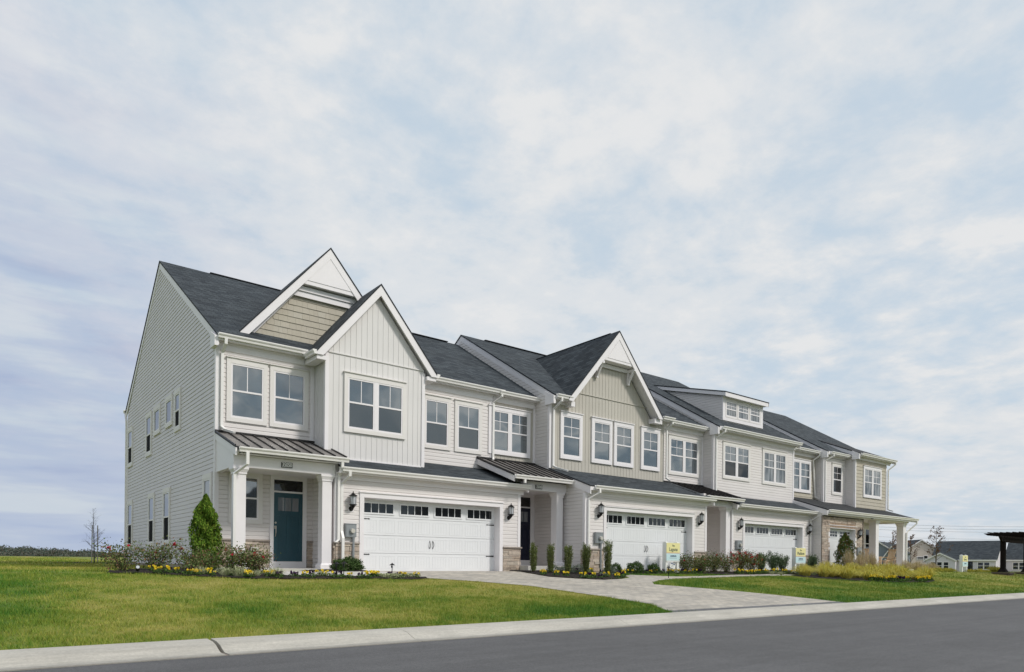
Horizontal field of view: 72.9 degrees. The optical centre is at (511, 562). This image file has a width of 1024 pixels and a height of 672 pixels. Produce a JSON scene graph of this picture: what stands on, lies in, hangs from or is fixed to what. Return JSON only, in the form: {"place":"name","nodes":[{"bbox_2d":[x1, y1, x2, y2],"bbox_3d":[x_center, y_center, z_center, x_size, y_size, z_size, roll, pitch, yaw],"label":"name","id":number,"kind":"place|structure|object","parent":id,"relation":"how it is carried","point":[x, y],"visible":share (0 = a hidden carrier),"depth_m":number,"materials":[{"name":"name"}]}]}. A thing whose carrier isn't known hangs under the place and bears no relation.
{"place":"outdoors","nodes":[
{"label":"outdoors","id":0,"kind":"place"},
{"bbox_2d":[267,571,386,575],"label":"walkway","id":1,"kind":"structure","parent":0,"point":[354,573],"depth_m":18.23,"materials":[{"name":"grey concrete"}]},
{"bbox_2d":[0,556,1023,649],"bbox_3d":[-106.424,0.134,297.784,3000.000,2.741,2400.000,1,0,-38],"label":"lawn","id":2,"kind":"structure","parent":0,"point":[251,598],"depth_m":12.72,"materials":[{"name":"green plant"}]},
{"bbox_2d":[0,545,123,556],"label":"distant wood","id":3,"kind":"object","parent":2,"relation":"on","point":[25,551],"visible":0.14,"depth_m":271.28,"materials":[{"name":"green plant"}]},
{"bbox_2d":[107,568,426,578],"bbox_3d":[-5.831,0.276,17.755,7.421,0.220,4.010,1,0,-13],"label":"mulch bed","id":4,"kind":"object","parent":2,"relation":"on","point":[144,570],"visible":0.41,"depth_m":16.06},
{"bbox_2d":[87,537,154,570],"bbox_3d":[-8.803,-0.178,15.689,1.322,0.793,1.157,1,0,-38],"label":"rose bush","id":5,"kind":"object","parent":4,"relation":"on","point":[121,565],"visible":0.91,"depth_m":15.62,"materials":[{"name":"green plant"}]},
{"bbox_2d":[127,535,185,569],"bbox_3d":[-8.344,-0.219,16.377,1.213,0.885,1.196,1,0,-21],"label":"rose bush","id":6,"kind":"object","parent":4,"relation":"on","point":[158,561],"visible":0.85,"depth_m":16.26,"materials":[{"name":"green plant"}]},
{"bbox_2d":[166,538,216,568],"bbox_3d":[-7.856,-0.183,17.012,1.215,0.813,1.310,1,0,-8],"label":"rose bush","id":7,"kind":"object","parent":4,"relation":"on","point":[183,549],"visible":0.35,"depth_m":16.87,"materials":[{"name":"green plant"}]},
{"bbox_2d":[162,547,226,572],"bbox_3d":[-7.291,-0.048,16.148,1.168,0.634,1.253,1,0,30],"label":"rose bush","id":8,"kind":"object","parent":4,"relation":"on","point":[193,565],"visible":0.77,"depth_m":16.10,"materials":[{"name":"green plant"}]},
{"bbox_2d":[188,493,224,568],"bbox_3d":[-7.687,-0.754,17.392,0.826,1.984,0.871,1,0,-1],"label":"arborvitae","id":9,"kind":"object","parent":4,"relation":"on","point":[205,525],"visible":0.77,"depth_m":17.25,"materials":[{"name":"green plant"}]},
{"bbox_2d":[214,566,235,575],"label":"striped tussock","id":10,"kind":"object","parent":4,"relation":"on","point":[224,572],"visible":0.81,"depth_m":15.74,"materials":[{"name":"green plant"}]},
{"bbox_2d":[202,540,254,571],"bbox_3d":[-6.770,-0.132,16.585,1.235,0.805,1.295,1,0,7],"label":"rose bush","id":11,"kind":"object","parent":4,"relation":"on","point":[229,558],"visible":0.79,"depth_m":16.37,"materials":[{"name":"green plant"}]},
{"bbox_2d":[222,565,250,576],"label":"striped tussock","id":12,"kind":"object","parent":4,"relation":"on","point":[238,573],"visible":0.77,"depth_m":15.79,"materials":[{"name":"green plant"}]},
{"bbox_2d":[232,544,279,572],"bbox_3d":[-6.213,-0.096,16.789,1.192,0.785,1.255,1,0,-23],"label":"rose bush","id":13,"kind":"object","parent":4,"relation":"on","point":[252,563],"visible":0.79,"depth_m":16.60,"materials":[{"name":"green plant"}]},
{"bbox_2d":[377,573,420,577],"bbox_3d":[-2.941,0.335,17.967,1.181,0.152,0.434,1,0,-38],"label":"creeping euonymus","id":14,"kind":"object","parent":4,"relation":"on","point":[395,575],"visible":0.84,"depth_m":17.79,"materials":[{"name":"green plant"}]},
{"bbox_2d":[123,248,536,571],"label":"townhouse","id":15,"kind":"structure","parent":2,"relation":"on","point":[307,418],"depth_m":21.21,"materials":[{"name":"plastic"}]},
{"bbox_2d":[127,500,132,547],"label":"window","id":16,"kind":"structure","parent":15,"relation":"in","point":[129,503],"depth_m":28.92,"materials":[{"name":"white glass"}]},
{"bbox_2d":[127,425,132,467],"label":"window","id":17,"kind":"structure","parent":15,"relation":"in","point":[130,430],"depth_m":29.06,"materials":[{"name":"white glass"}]},
{"bbox_2d":[145,410,152,457],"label":"window","id":18,"kind":"structure","parent":15,"relation":"in","point":[148,417],"depth_m":26.13,"materials":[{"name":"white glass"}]},
{"bbox_2d":[147,492,154,545],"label":"window","id":19,"kind":"structure","parent":15,"relation":"in","point":[151,497],"depth_m":25.59,"materials":[{"name":"white glass"}]},
{"bbox_2d":[153,403,160,436],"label":"window","id":20,"kind":"structure","parent":15,"relation":"in","point":[157,409],"depth_m":24.92,"materials":[{"name":"white glass"}]},
{"bbox_2d":[162,487,170,544],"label":"window","id":21,"kind":"structure","parent":15,"relation":"in","point":[166,492],"depth_m":23.65,"materials":[{"name":"white glass"}]},
{"bbox_2d":[165,393,172,428],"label":"window","id":22,"kind":"structure","parent":15,"relation":"in","point":[169,399],"depth_m":23.42,"materials":[{"name":"clear glass"}]},
{"bbox_2d":[173,386,181,432],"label":"window","id":23,"kind":"structure","parent":15,"relation":"in","point":[177,393],"depth_m":22.52,"materials":[{"name":"white glass"}]},
{"bbox_2d":[202,472,212,501],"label":"window","id":24,"kind":"structure","parent":15,"relation":"in","point":[207,480],"depth_m":19.53,"materials":[{"name":"white glass"}]},
{"bbox_2d":[228,471,262,523],"bbox_3d":[-7.511,-1.857,19.578,0.980,1.500,0.095,1,0,-38],"label":"window","id":25,"kind":"structure","parent":15,"relation":"in","point":[254,482],"depth_m":19.71,"materials":[{"name":"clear glass"}]},
{"bbox_2d":[226,355,268,425],"bbox_3d":[-7.472,-4.837,19.584,1.180,1.800,0.095,1,0,-38],"label":"window","id":26,"kind":"structure","parent":15,"relation":"in","point":[246,379],"depth_m":19.58,"materials":[{"name":"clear glass"}]},
{"bbox_2d":[273,492,302,561],"bbox_3d":[-6.549,-1.038,20.310,0.852,2.000,0.092,1,0,-38],"label":"door","id":27,"kind":"structure","parent":15,"relation":"in","point":[288,507],"depth_m":20.32,"materials":[{"name":"teal wood"}]},
{"bbox_2d":[269,363,309,430],"bbox_3d":[-6.524,-4.827,20.328,1.190,1.800,0.095,1,0,-38],"label":"window","id":28,"kind":"structure","parent":15,"relation":"in","point":[289,386],"depth_m":20.33,"materials":[{"name":"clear glass"}]},
{"bbox_2d":[343,370,407,439],"bbox_3d":[-4.143,-4.768,21.115,2.110,1.790,0.095,1,0,-38],"label":"window","id":29,"kind":"structure","parent":15,"relation":"in","point":[373,405],"depth_m":21.07,"materials":[{"name":"clear glass"}]},
{"bbox_2d":[364,499,493,570],"bbox_3d":[-2.544,-0.791,21.851,4.930,2.170,0.120,1,0,-38],"label":"garage door","id":30,"kind":"structure","parent":15,"relation":"in","point":[411,536],"depth_m":21.75,"materials":[{"name":"white metal"}]},
{"bbox_2d":[424,393,451,450],"bbox_3d":[-2.543,-4.751,23.450,1.170,1.810,0.095,1,0,-38],"label":"window","id":31,"kind":"structure","parent":15,"relation":"in","point":[437,408],"depth_m":23.49,"materials":[{"name":"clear glass"}]},
{"bbox_2d":[454,398,483,454],"bbox_3d":[-1.516,-4.741,24.255,1.200,1.810,0.095,1,0,-38],"label":"window","id":32,"kind":"structure","parent":15,"relation":"in","point":[468,414],"depth_m":24.25,"materials":[{"name":"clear glass"}]},
{"bbox_2d":[302,569,365,570],"bbox_3d":[-4.852,0.205,19.109,1.950,0.049,0.820,1,0,-38],"label":"mulch bed","id":33,"kind":"object","parent":2,"relation":"on","point":[335,570],"visible":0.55,"depth_m":18.79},
{"bbox_2d":[329,556,365,570],"bbox_3d":[-4.581,0.029,19.177,1.047,0.476,0.777,1,0,-38],"label":"juniper","id":34,"kind":"object","parent":33,"relation":"on","point":[352,564],"visible":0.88,"depth_m":19.02,"materials":[{"name":"green plant"}]},
{"bbox_2d":[406,331,717,572],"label":"townhouse","id":35,"kind":"structure","parent":2,"relation":"on","point":[579,443],"depth_m":26.32,"materials":[{"name":"beige plastic"}]},
{"bbox_2d":[488,404,531,458],"bbox_3d":[-0.075,-4.786,25.384,1.980,1.750,0.095,1,0,-38],"label":"window","id":36,"kind":"structure","parent":35,"relation":"in","point":[512,426],"depth_m":25.38,"materials":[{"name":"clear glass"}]},
{"bbox_2d":[520,508,529,559],"bbox_3d":[0.357,-1.066,25.724,0.842,1.940,0.092,1,0,-38],"label":"door","id":37,"kind":"structure","parent":35,"relation":"in","point":[525,512],"depth_m":25.86,"materials":[{"name":"blue"}]},
{"bbox_2d":[560,410,583,460],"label":"window","id":38,"kind":"structure","parent":35,"relation":"in","point":[571,423],"depth_m":26.14,"materials":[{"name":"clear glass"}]},
{"bbox_2d":[591,416,613,464],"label":"window","id":39,"kind":"structure","parent":35,"relation":"in","point":[601,428],"depth_m":27.14,"materials":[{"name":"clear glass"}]},
{"bbox_2d":[613,420,634,467],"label":"window","id":40,"kind":"structure","parent":35,"relation":"in","point":[623,432],"depth_m":27.91,"materials":[{"name":"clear glass"}]},
{"bbox_2d":[606,512,685,570],"bbox_3d":[5.084,-0.758,26.345,4.860,2.160,0.120,1,0,-38],"label":"garage door","id":41,"kind":"structure","parent":35,"relation":"in","point":[638,537],"depth_m":26.23,"materials":[{"name":"white metal"}]},
{"bbox_2d":[640,426,660,471],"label":"window","id":42,"kind":"structure","parent":35,"relation":"in","point":[649,436],"depth_m":28.89,"materials":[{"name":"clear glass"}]},
{"bbox_2d":[510,570,625,578],"bbox_3d":[2.074,0.378,22.851,3.430,0.253,3.200,1,0,-38],"label":"mulch bed","id":43,"kind":"object","parent":2,"relation":"on","point":[574,574],"visible":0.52,"depth_m":22.14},
{"bbox_2d":[529,543,537,571],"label":"upright holly","id":44,"kind":"object","parent":43,"relation":"on","point":[533,559],"visible":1,"depth_m":22.24,"materials":[{"name":"green plant"}]},
{"bbox_2d":[545,543,554,571],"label":"upright holly","id":45,"kind":"object","parent":43,"relation":"on","point":[550,556],"visible":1,"depth_m":22.31,"materials":[{"name":"green plant"}]},
{"bbox_2d":[562,545,573,572],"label":"upright holly","id":46,"kind":"object","parent":43,"relation":"on","point":[568,556],"visible":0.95,"depth_m":22.39,"materials":[{"name":"green plant"}]},
{"bbox_2d":[580,542,591,573],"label":"upright holly","id":47,"kind":"object","parent":43,"relation":"on","point":[586,554],"visible":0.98,"depth_m":22.61,"materials":[{"name":"green plant"}]},
{"bbox_2d":[602,539,612,574],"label":"upright holly","id":48,"kind":"object","parent":43,"relation":"on","point":[607,551],"visible":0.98,"depth_m":22.67,"materials":[{"name":"green plant"}]},
{"bbox_2d":[628,571,817,573],"bbox_3d":[9.300,0.406,29.056,15.300,0.141,1.550,1,0,-38],"label":"mulch bed","id":49,"kind":"object","parent":2,"relation":"on","point":[732,572],"visible":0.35,"depth_m":27.88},
{"bbox_2d":[625,560,645,572],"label":"boxwood","id":50,"kind":"object","parent":49,"relation":"on","point":[639,566],"visible":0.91,"depth_m":24.94,"materials":[{"name":"green plant"}]},
{"bbox_2d":[647,563,660,572],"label":"boxwood","id":51,"kind":"object","parent":49,"relation":"on","point":[653,567],"visible":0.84,"depth_m":25.54,"materials":[{"name":"green plant"}]},
{"bbox_2d":[662,541,679,571],"bbox_3d":[6.043,-0.167,26.313,0.790,1.270,0.203,1,0,-38],"label":"yard sign","id":52,"kind":"object","parent":49,"relation":"on","point":[671,552],"visible":1,"depth_m":26.15,"materials":[{"name":"white"}]},
{"bbox_2d":[679,552,702,572],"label":"rose bush","id":53,"kind":"object","parent":49,"relation":"on","point":[682,562],"visible":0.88,"depth_m":26.77,"materials":[{"name":"green plant"}]},
{"bbox_2d":[687,554,712,572],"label":"rose bush","id":54,"kind":"object","parent":49,"relation":"on","point":[702,565],"visible":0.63,"depth_m":27.30,"materials":[{"name":"green plant"}]},
{"bbox_2d":[704,548,727,571],"bbox_3d":[8.124,-0.069,27.952,1.420,1.022,1.424,1,0,-38],"label":"rose bush","id":55,"kind":"object","parent":49,"relation":"on","point":[714,566],"visible":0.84,"depth_m":27.76,"materials":[{"name":"green plant"}]},
{"bbox_2d":[715,553,738,572],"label":"rose bush","id":56,"kind":"object","parent":49,"relation":"on","point":[728,567],"visible":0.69,"depth_m":28.41,"materials":[{"name":"green plant"}]},
{"bbox_2d":[730,548,754,571],"bbox_3d":[9.621,-0.128,28.853,1.335,1.185,1.447,1,0,4],"label":"rose bush","id":57,"kind":"object","parent":49,"relation":"on","point":[744,556],"visible":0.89,"depth_m":28.78,"materials":[{"name":"green plant"}]},
{"bbox_2d":[741,551,765,571],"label":"rose bush","id":58,"kind":"object","parent":49,"relation":"on","point":[755,560],"visible":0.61,"depth_m":29.28,"materials":[{"name":"green plant"}]},
{"bbox_2d":[755,552,767,570],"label":"laurel shrub","id":59,"kind":"object","parent":49,"relation":"on","point":[763,561],"visible":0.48,"depth_m":30.23,"materials":[{"name":"green plant"}]},
{"bbox_2d":[763,552,782,568],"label":"laurel shrub","id":60,"kind":"object","parent":49,"relation":"on","point":[772,561],"visible":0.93,"depth_m":30.88,"materials":[{"name":"green plant"}]},
{"bbox_2d":[777,555,789,571],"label":"laurel shrub","id":61,"kind":"object","parent":49,"relation":"on","point":[785,560],"visible":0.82,"depth_m":31.32,"materials":[{"name":"green plant"}]},
{"bbox_2d":[792,547,805,571],"bbox_3d":[13.153,-0.088,31.799,0.850,1.270,0.203,1,0,-38],"label":"yard sign","id":62,"kind":"object","parent":49,"relation":"on","point":[798,555],"visible":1,"depth_m":31.60,"materials":[{"name":"white"}]},
{"bbox_2d":[806,554,818,567],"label":"laurel shrub","id":63,"kind":"object","parent":49,"relation":"on","point":[812,561],"visible":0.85,"depth_m":32.85,"materials":[{"name":"green plant"}]},
{"bbox_2d":[641,372,818,571],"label":"townhouse","id":64,"kind":"structure","parent":2,"relation":"on","point":[732,453],"depth_m":32.43,"materials":[{"name":"white plastic"}]},
{"bbox_2d":[668,433,699,477],"bbox_3d":[7.630,-4.717,30.727,2.180,1.750,0.095,1,0,-38],"label":"window","id":65,"kind":"structure","parent":64,"relation":"in","point":[683,451],"depth_m":30.69,"materials":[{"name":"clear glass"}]},
{"bbox_2d":[725,399,737,419],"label":"window","id":66,"kind":"structure","parent":64,"relation":"in","point":[731,408],"depth_m":33.07,"materials":[{"name":"clear glass"}]},
{"bbox_2d":[722,440,750,481],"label":"window","id":67,"kind":"structure","parent":64,"relation":"in","point":[736,456],"depth_m":32.16,"materials":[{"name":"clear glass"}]},
{"bbox_2d":[738,402,748,421],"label":"window","id":68,"kind":"structure","parent":64,"relation":"in","point":[743,409],"depth_m":33.68,"materials":[{"name":"clear glass"}]},
{"bbox_2d":[749,405,760,424],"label":"window","id":69,"kind":"structure","parent":64,"relation":"in","point":[754,412],"depth_m":34.27,"materials":[{"name":"clear glass"}]},
{"bbox_2d":[745,524,796,570],"bbox_3d":[12.115,-0.685,32.660,4.860,2.120,0.120,1,0,-38],"label":"garage door","id":70,"kind":"structure","parent":64,"relation":"in","point":[758,538],"depth_m":32.72,"materials":[{"name":"white metal"}]},
{"bbox_2d":[762,448,787,486],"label":"window","id":71,"kind":"structure","parent":64,"relation":"in","point":[774,462],"depth_m":34.12,"materials":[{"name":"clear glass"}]},
{"bbox_2d":[607,410,918,569],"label":"townhouse","id":72,"kind":"structure","parent":2,"relation":"on","point":[841,487],"depth_m":38.13,"materials":[{"name":"beige wood"}]},
{"bbox_2d":[794,457,810,493],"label":"window","id":73,"kind":"structure","parent":72,"relation":"in","point":[802,467],"depth_m":36.97,"materials":[{"name":"clear glass"}]},
{"bbox_2d":[831,462,843,495],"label":"window","id":74,"kind":"structure","parent":72,"relation":"in","point":[837,468],"depth_m":38.38,"materials":[{"name":"clear glass"}]},
{"bbox_2d":[830,528,850,565],"bbox_3d":[16.708,-0.643,35.537,2.620,2.170,0.120,1,0,-38],"label":"garage door","id":75,"kind":"structure","parent":72,"relation":"in","point":[835,534],"depth_m":35.34,"materials":[{"name":"white metal"}]},
{"bbox_2d":[863,526,868,555],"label":"window","id":76,"kind":"structure","parent":72,"relation":"in","point":[866,528],"depth_m":40.84,"materials":[{"name":"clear glass"}]},
{"bbox_2d":[863,465,881,499],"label":"window","id":77,"kind":"structure","parent":72,"relation":"in","point":[872,476],"depth_m":39.71,"materials":[{"name":"clear glass"}]},
{"bbox_2d":[879,549,895,563],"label":"rocking chair","id":78,"kind":"object","parent":72,"relation":"on","point":[892,557],"visible":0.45,"depth_m":40.49,"materials":[{"name":"brown wood"}]},
{"bbox_2d":[794,574,934,581],"bbox_3d":[16.054,0.638,31.622,9.300,0.405,4.450,1,0,-38],"label":"mulch bed","id":79,"kind":"object","parent":2,"relation":"on","point":[827,577],"visible":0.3,"depth_m":29.38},
{"bbox_2d":[794,566,819,575],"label":"golden tussock","id":80,"kind":"object","parent":79,"relation":"on","point":[805,571],"visible":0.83,"depth_m":29.50,"materials":[{"name":"yellow plant"}]},
{"bbox_2d":[811,564,836,576],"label":"golden tussock","id":81,"kind":"object","parent":79,"relation":"on","point":[824,571],"visible":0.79,"depth_m":29.50,"materials":[{"name":"yellow plant"}]},
{"bbox_2d":[814,560,842,569],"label":"golden tussock","id":82,"kind":"object","parent":79,"relation":"on","point":[827,564],"visible":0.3,"depth_m":30.80,"materials":[{"name":"yellow plant"}]},
{"bbox_2d":[833,532,856,567],"bbox_3d":[16.546,-0.487,34.419,1.048,2.070,1.086,1,0,-4],"label":"arborvitae","id":83,"kind":"object","parent":79,"relation":"on","point":[847,542],"visible":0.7,"depth_m":34.30,"materials":[{"name":"green plant"}]},
{"bbox_2d":[830,566,862,578],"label":"golden tussock","id":84,"kind":"object","parent":79,"relation":"on","point":[847,573],"visible":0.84,"depth_m":29.17,"materials":[{"name":"yellow plant"}]},
{"bbox_2d":[840,548,856,566],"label":"plume tussock","id":85,"kind":"object","parent":79,"relation":"on","point":[846,559],"visible":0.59,"depth_m":32.96,"materials":[{"name":"beige plant"}]},
{"bbox_2d":[844,562,864,570],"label":"golden tussock","id":86,"kind":"object","parent":79,"relation":"on","point":[855,566],"visible":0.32,"depth_m":32.05,"materials":[{"name":"yellow plant"}]},
{"bbox_2d":[854,554,864,567],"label":"plume tussock","id":87,"kind":"object","parent":79,"relation":"on","point":[861,561],"visible":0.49,"depth_m":33.25,"materials":[{"name":"beige plant"}]},
{"bbox_2d":[855,568,885,579],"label":"golden tussock","id":88,"kind":"object","parent":79,"relation":"on","point":[866,574],"visible":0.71,"depth_m":29.27,"materials":[{"name":"yellow plant"}]},
{"bbox_2d":[865,552,877,566],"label":"plume tussock","id":89,"kind":"object","parent":79,"relation":"on","point":[870,559],"visible":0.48,"depth_m":34.55,"materials":[{"name":"beige plant"}]},
{"bbox_2d":[858,563,884,571],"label":"golden tussock","id":90,"kind":"object","parent":79,"relation":"on","point":[869,566],"visible":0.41,"depth_m":31.30,"materials":[{"name":"yellow plant"}]},
{"bbox_2d":[877,568,898,575],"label":"golden tussock","id":91,"kind":"object","parent":79,"relation":"on","point":[888,571],"visible":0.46,"depth_m":30.97,"materials":[{"name":"yellow plant"}]},
{"bbox_2d":[885,564,912,579],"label":"golden tussock","id":92,"kind":"object","parent":79,"relation":"on","point":[899,568],"visible":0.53,"depth_m":30.90,"materials":[{"name":"yellow plant"}]},
{"bbox_2d":[915,565,938,577],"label":"golden tussock","id":93,"kind":"object","parent":79,"relation":"on","point":[927,571],"visible":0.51,"depth_m":32.15,"materials":[{"name":"yellow plant"}]},
{"bbox_2d":[879,541,909,567],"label":"house","id":94,"kind":"structure","parent":2,"relation":"on","point":[883,549],"depth_m":114.45,"materials":[{"name":"concrete"}]},
{"bbox_2d":[882,530,907,559],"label":"young tree","id":95,"kind":"object","parent":2,"relation":"on","point":[894,546],"visible":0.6,"depth_m":76.87,"materials":[{"name":"brown plant"}]},
{"bbox_2d":[907,534,921,562],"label":"young tree","id":96,"kind":"object","parent":2,"relation":"on","point":[910,545],"visible":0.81,"depth_m":87.18,"materials":[{"name":"brown plant"}]},
{"bbox_2d":[907,539,934,564],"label":"house","id":97,"kind":"structure","parent":2,"relation":"on","point":[922,555],"depth_m":149.71,"materials":[{"name":"concrete"}]},
{"bbox_2d":[924,526,952,565],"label":"young tree","id":98,"kind":"object","parent":2,"relation":"on","point":[935,546],"visible":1,"depth_m":60.02,"materials":[{"name":"brown plant"}]},
{"bbox_2d":[923,541,999,571],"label":"house","id":99,"kind":"structure","parent":2,"relation":"on","point":[983,554],"depth_m":134.28,"materials":[{"name":"concrete"}]},
{"bbox_2d":[959,555,967,571],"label":"yard sign","id":100,"kind":"object","parent":2,"relation":"on","point":[963,560],"visible":0.99,"depth_m":55.03,"materials":[{"name":"white"}]},
{"bbox_2d":[983,532,1023,574],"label":"pergola","id":101,"kind":"object","parent":2,"relation":"on","point":[1010,537],"visible":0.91,"depth_m":44.94,"materials":[{"name":"wood"}]},
{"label":"mulch bed","id":102,"kind":"structure","parent":2,"relation":"on","visible":0},
{"bbox_2d":[84,508,102,562],"bbox_3d":[-18.715,-1.220,31.049,1.057,2.582,1.101,1,0,-38],"label":"bare tree","id":103,"kind":"object","parent":102,"relation":"on","point":[93,536],"visible":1,"depth_m":30.96,"materials":[{"name":"brown plant"}]},
{"bbox_3d":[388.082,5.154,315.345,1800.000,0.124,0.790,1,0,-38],"label":"kerb base","id":104,"kind":"structure","parent":2,"relation":"on","visible":0},
{"bbox_2d":[0,593,1023,671],"bbox_3d":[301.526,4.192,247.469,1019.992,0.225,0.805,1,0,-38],"label":"kerb","id":105,"kind":"structure","parent":104,"relation":"on","point":[43,658],"depth_m":9.49,"materials":[{"name":"concrete"}]},
{"bbox_2d":[0,0,1023,552],"label":"sky","id":106,"kind":"structure","parent":0,"point":[812,210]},
{"bbox_2d":[6,599,1023,671],"bbox_3d":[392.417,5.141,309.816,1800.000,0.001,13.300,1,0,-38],"label":"road","id":107,"kind":"structure","parent":0,"point":[985,636],"depth_m":8.86,"materials":[{"name":"grey asphalt"}]},
{"bbox_2d":[383,571,835,611],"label":"driveway","id":108,"kind":"structure","parent":0,"point":[644,588],"depth_m":18.82,"materials":[{"name":"grey concrete"}]},
{"bbox_2d":[672,602,845,611],"bbox_3d":[6.079,1.033,16.471,7.250,0.020,0.250,1,0,-38],"label":"driveway border","id":109,"kind":"object","parent":108,"relation":"on","point":[688,610],"visible":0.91,"depth_m":16.07,"materials":[{"name":"grey concrete"}]},
{"bbox_2d":[1006,543,1022,571],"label":"house","id":110,"kind":"structure","parent":0,"point":[1014,556],"depth_m":136.72,"materials":[{"name":"concrete"}]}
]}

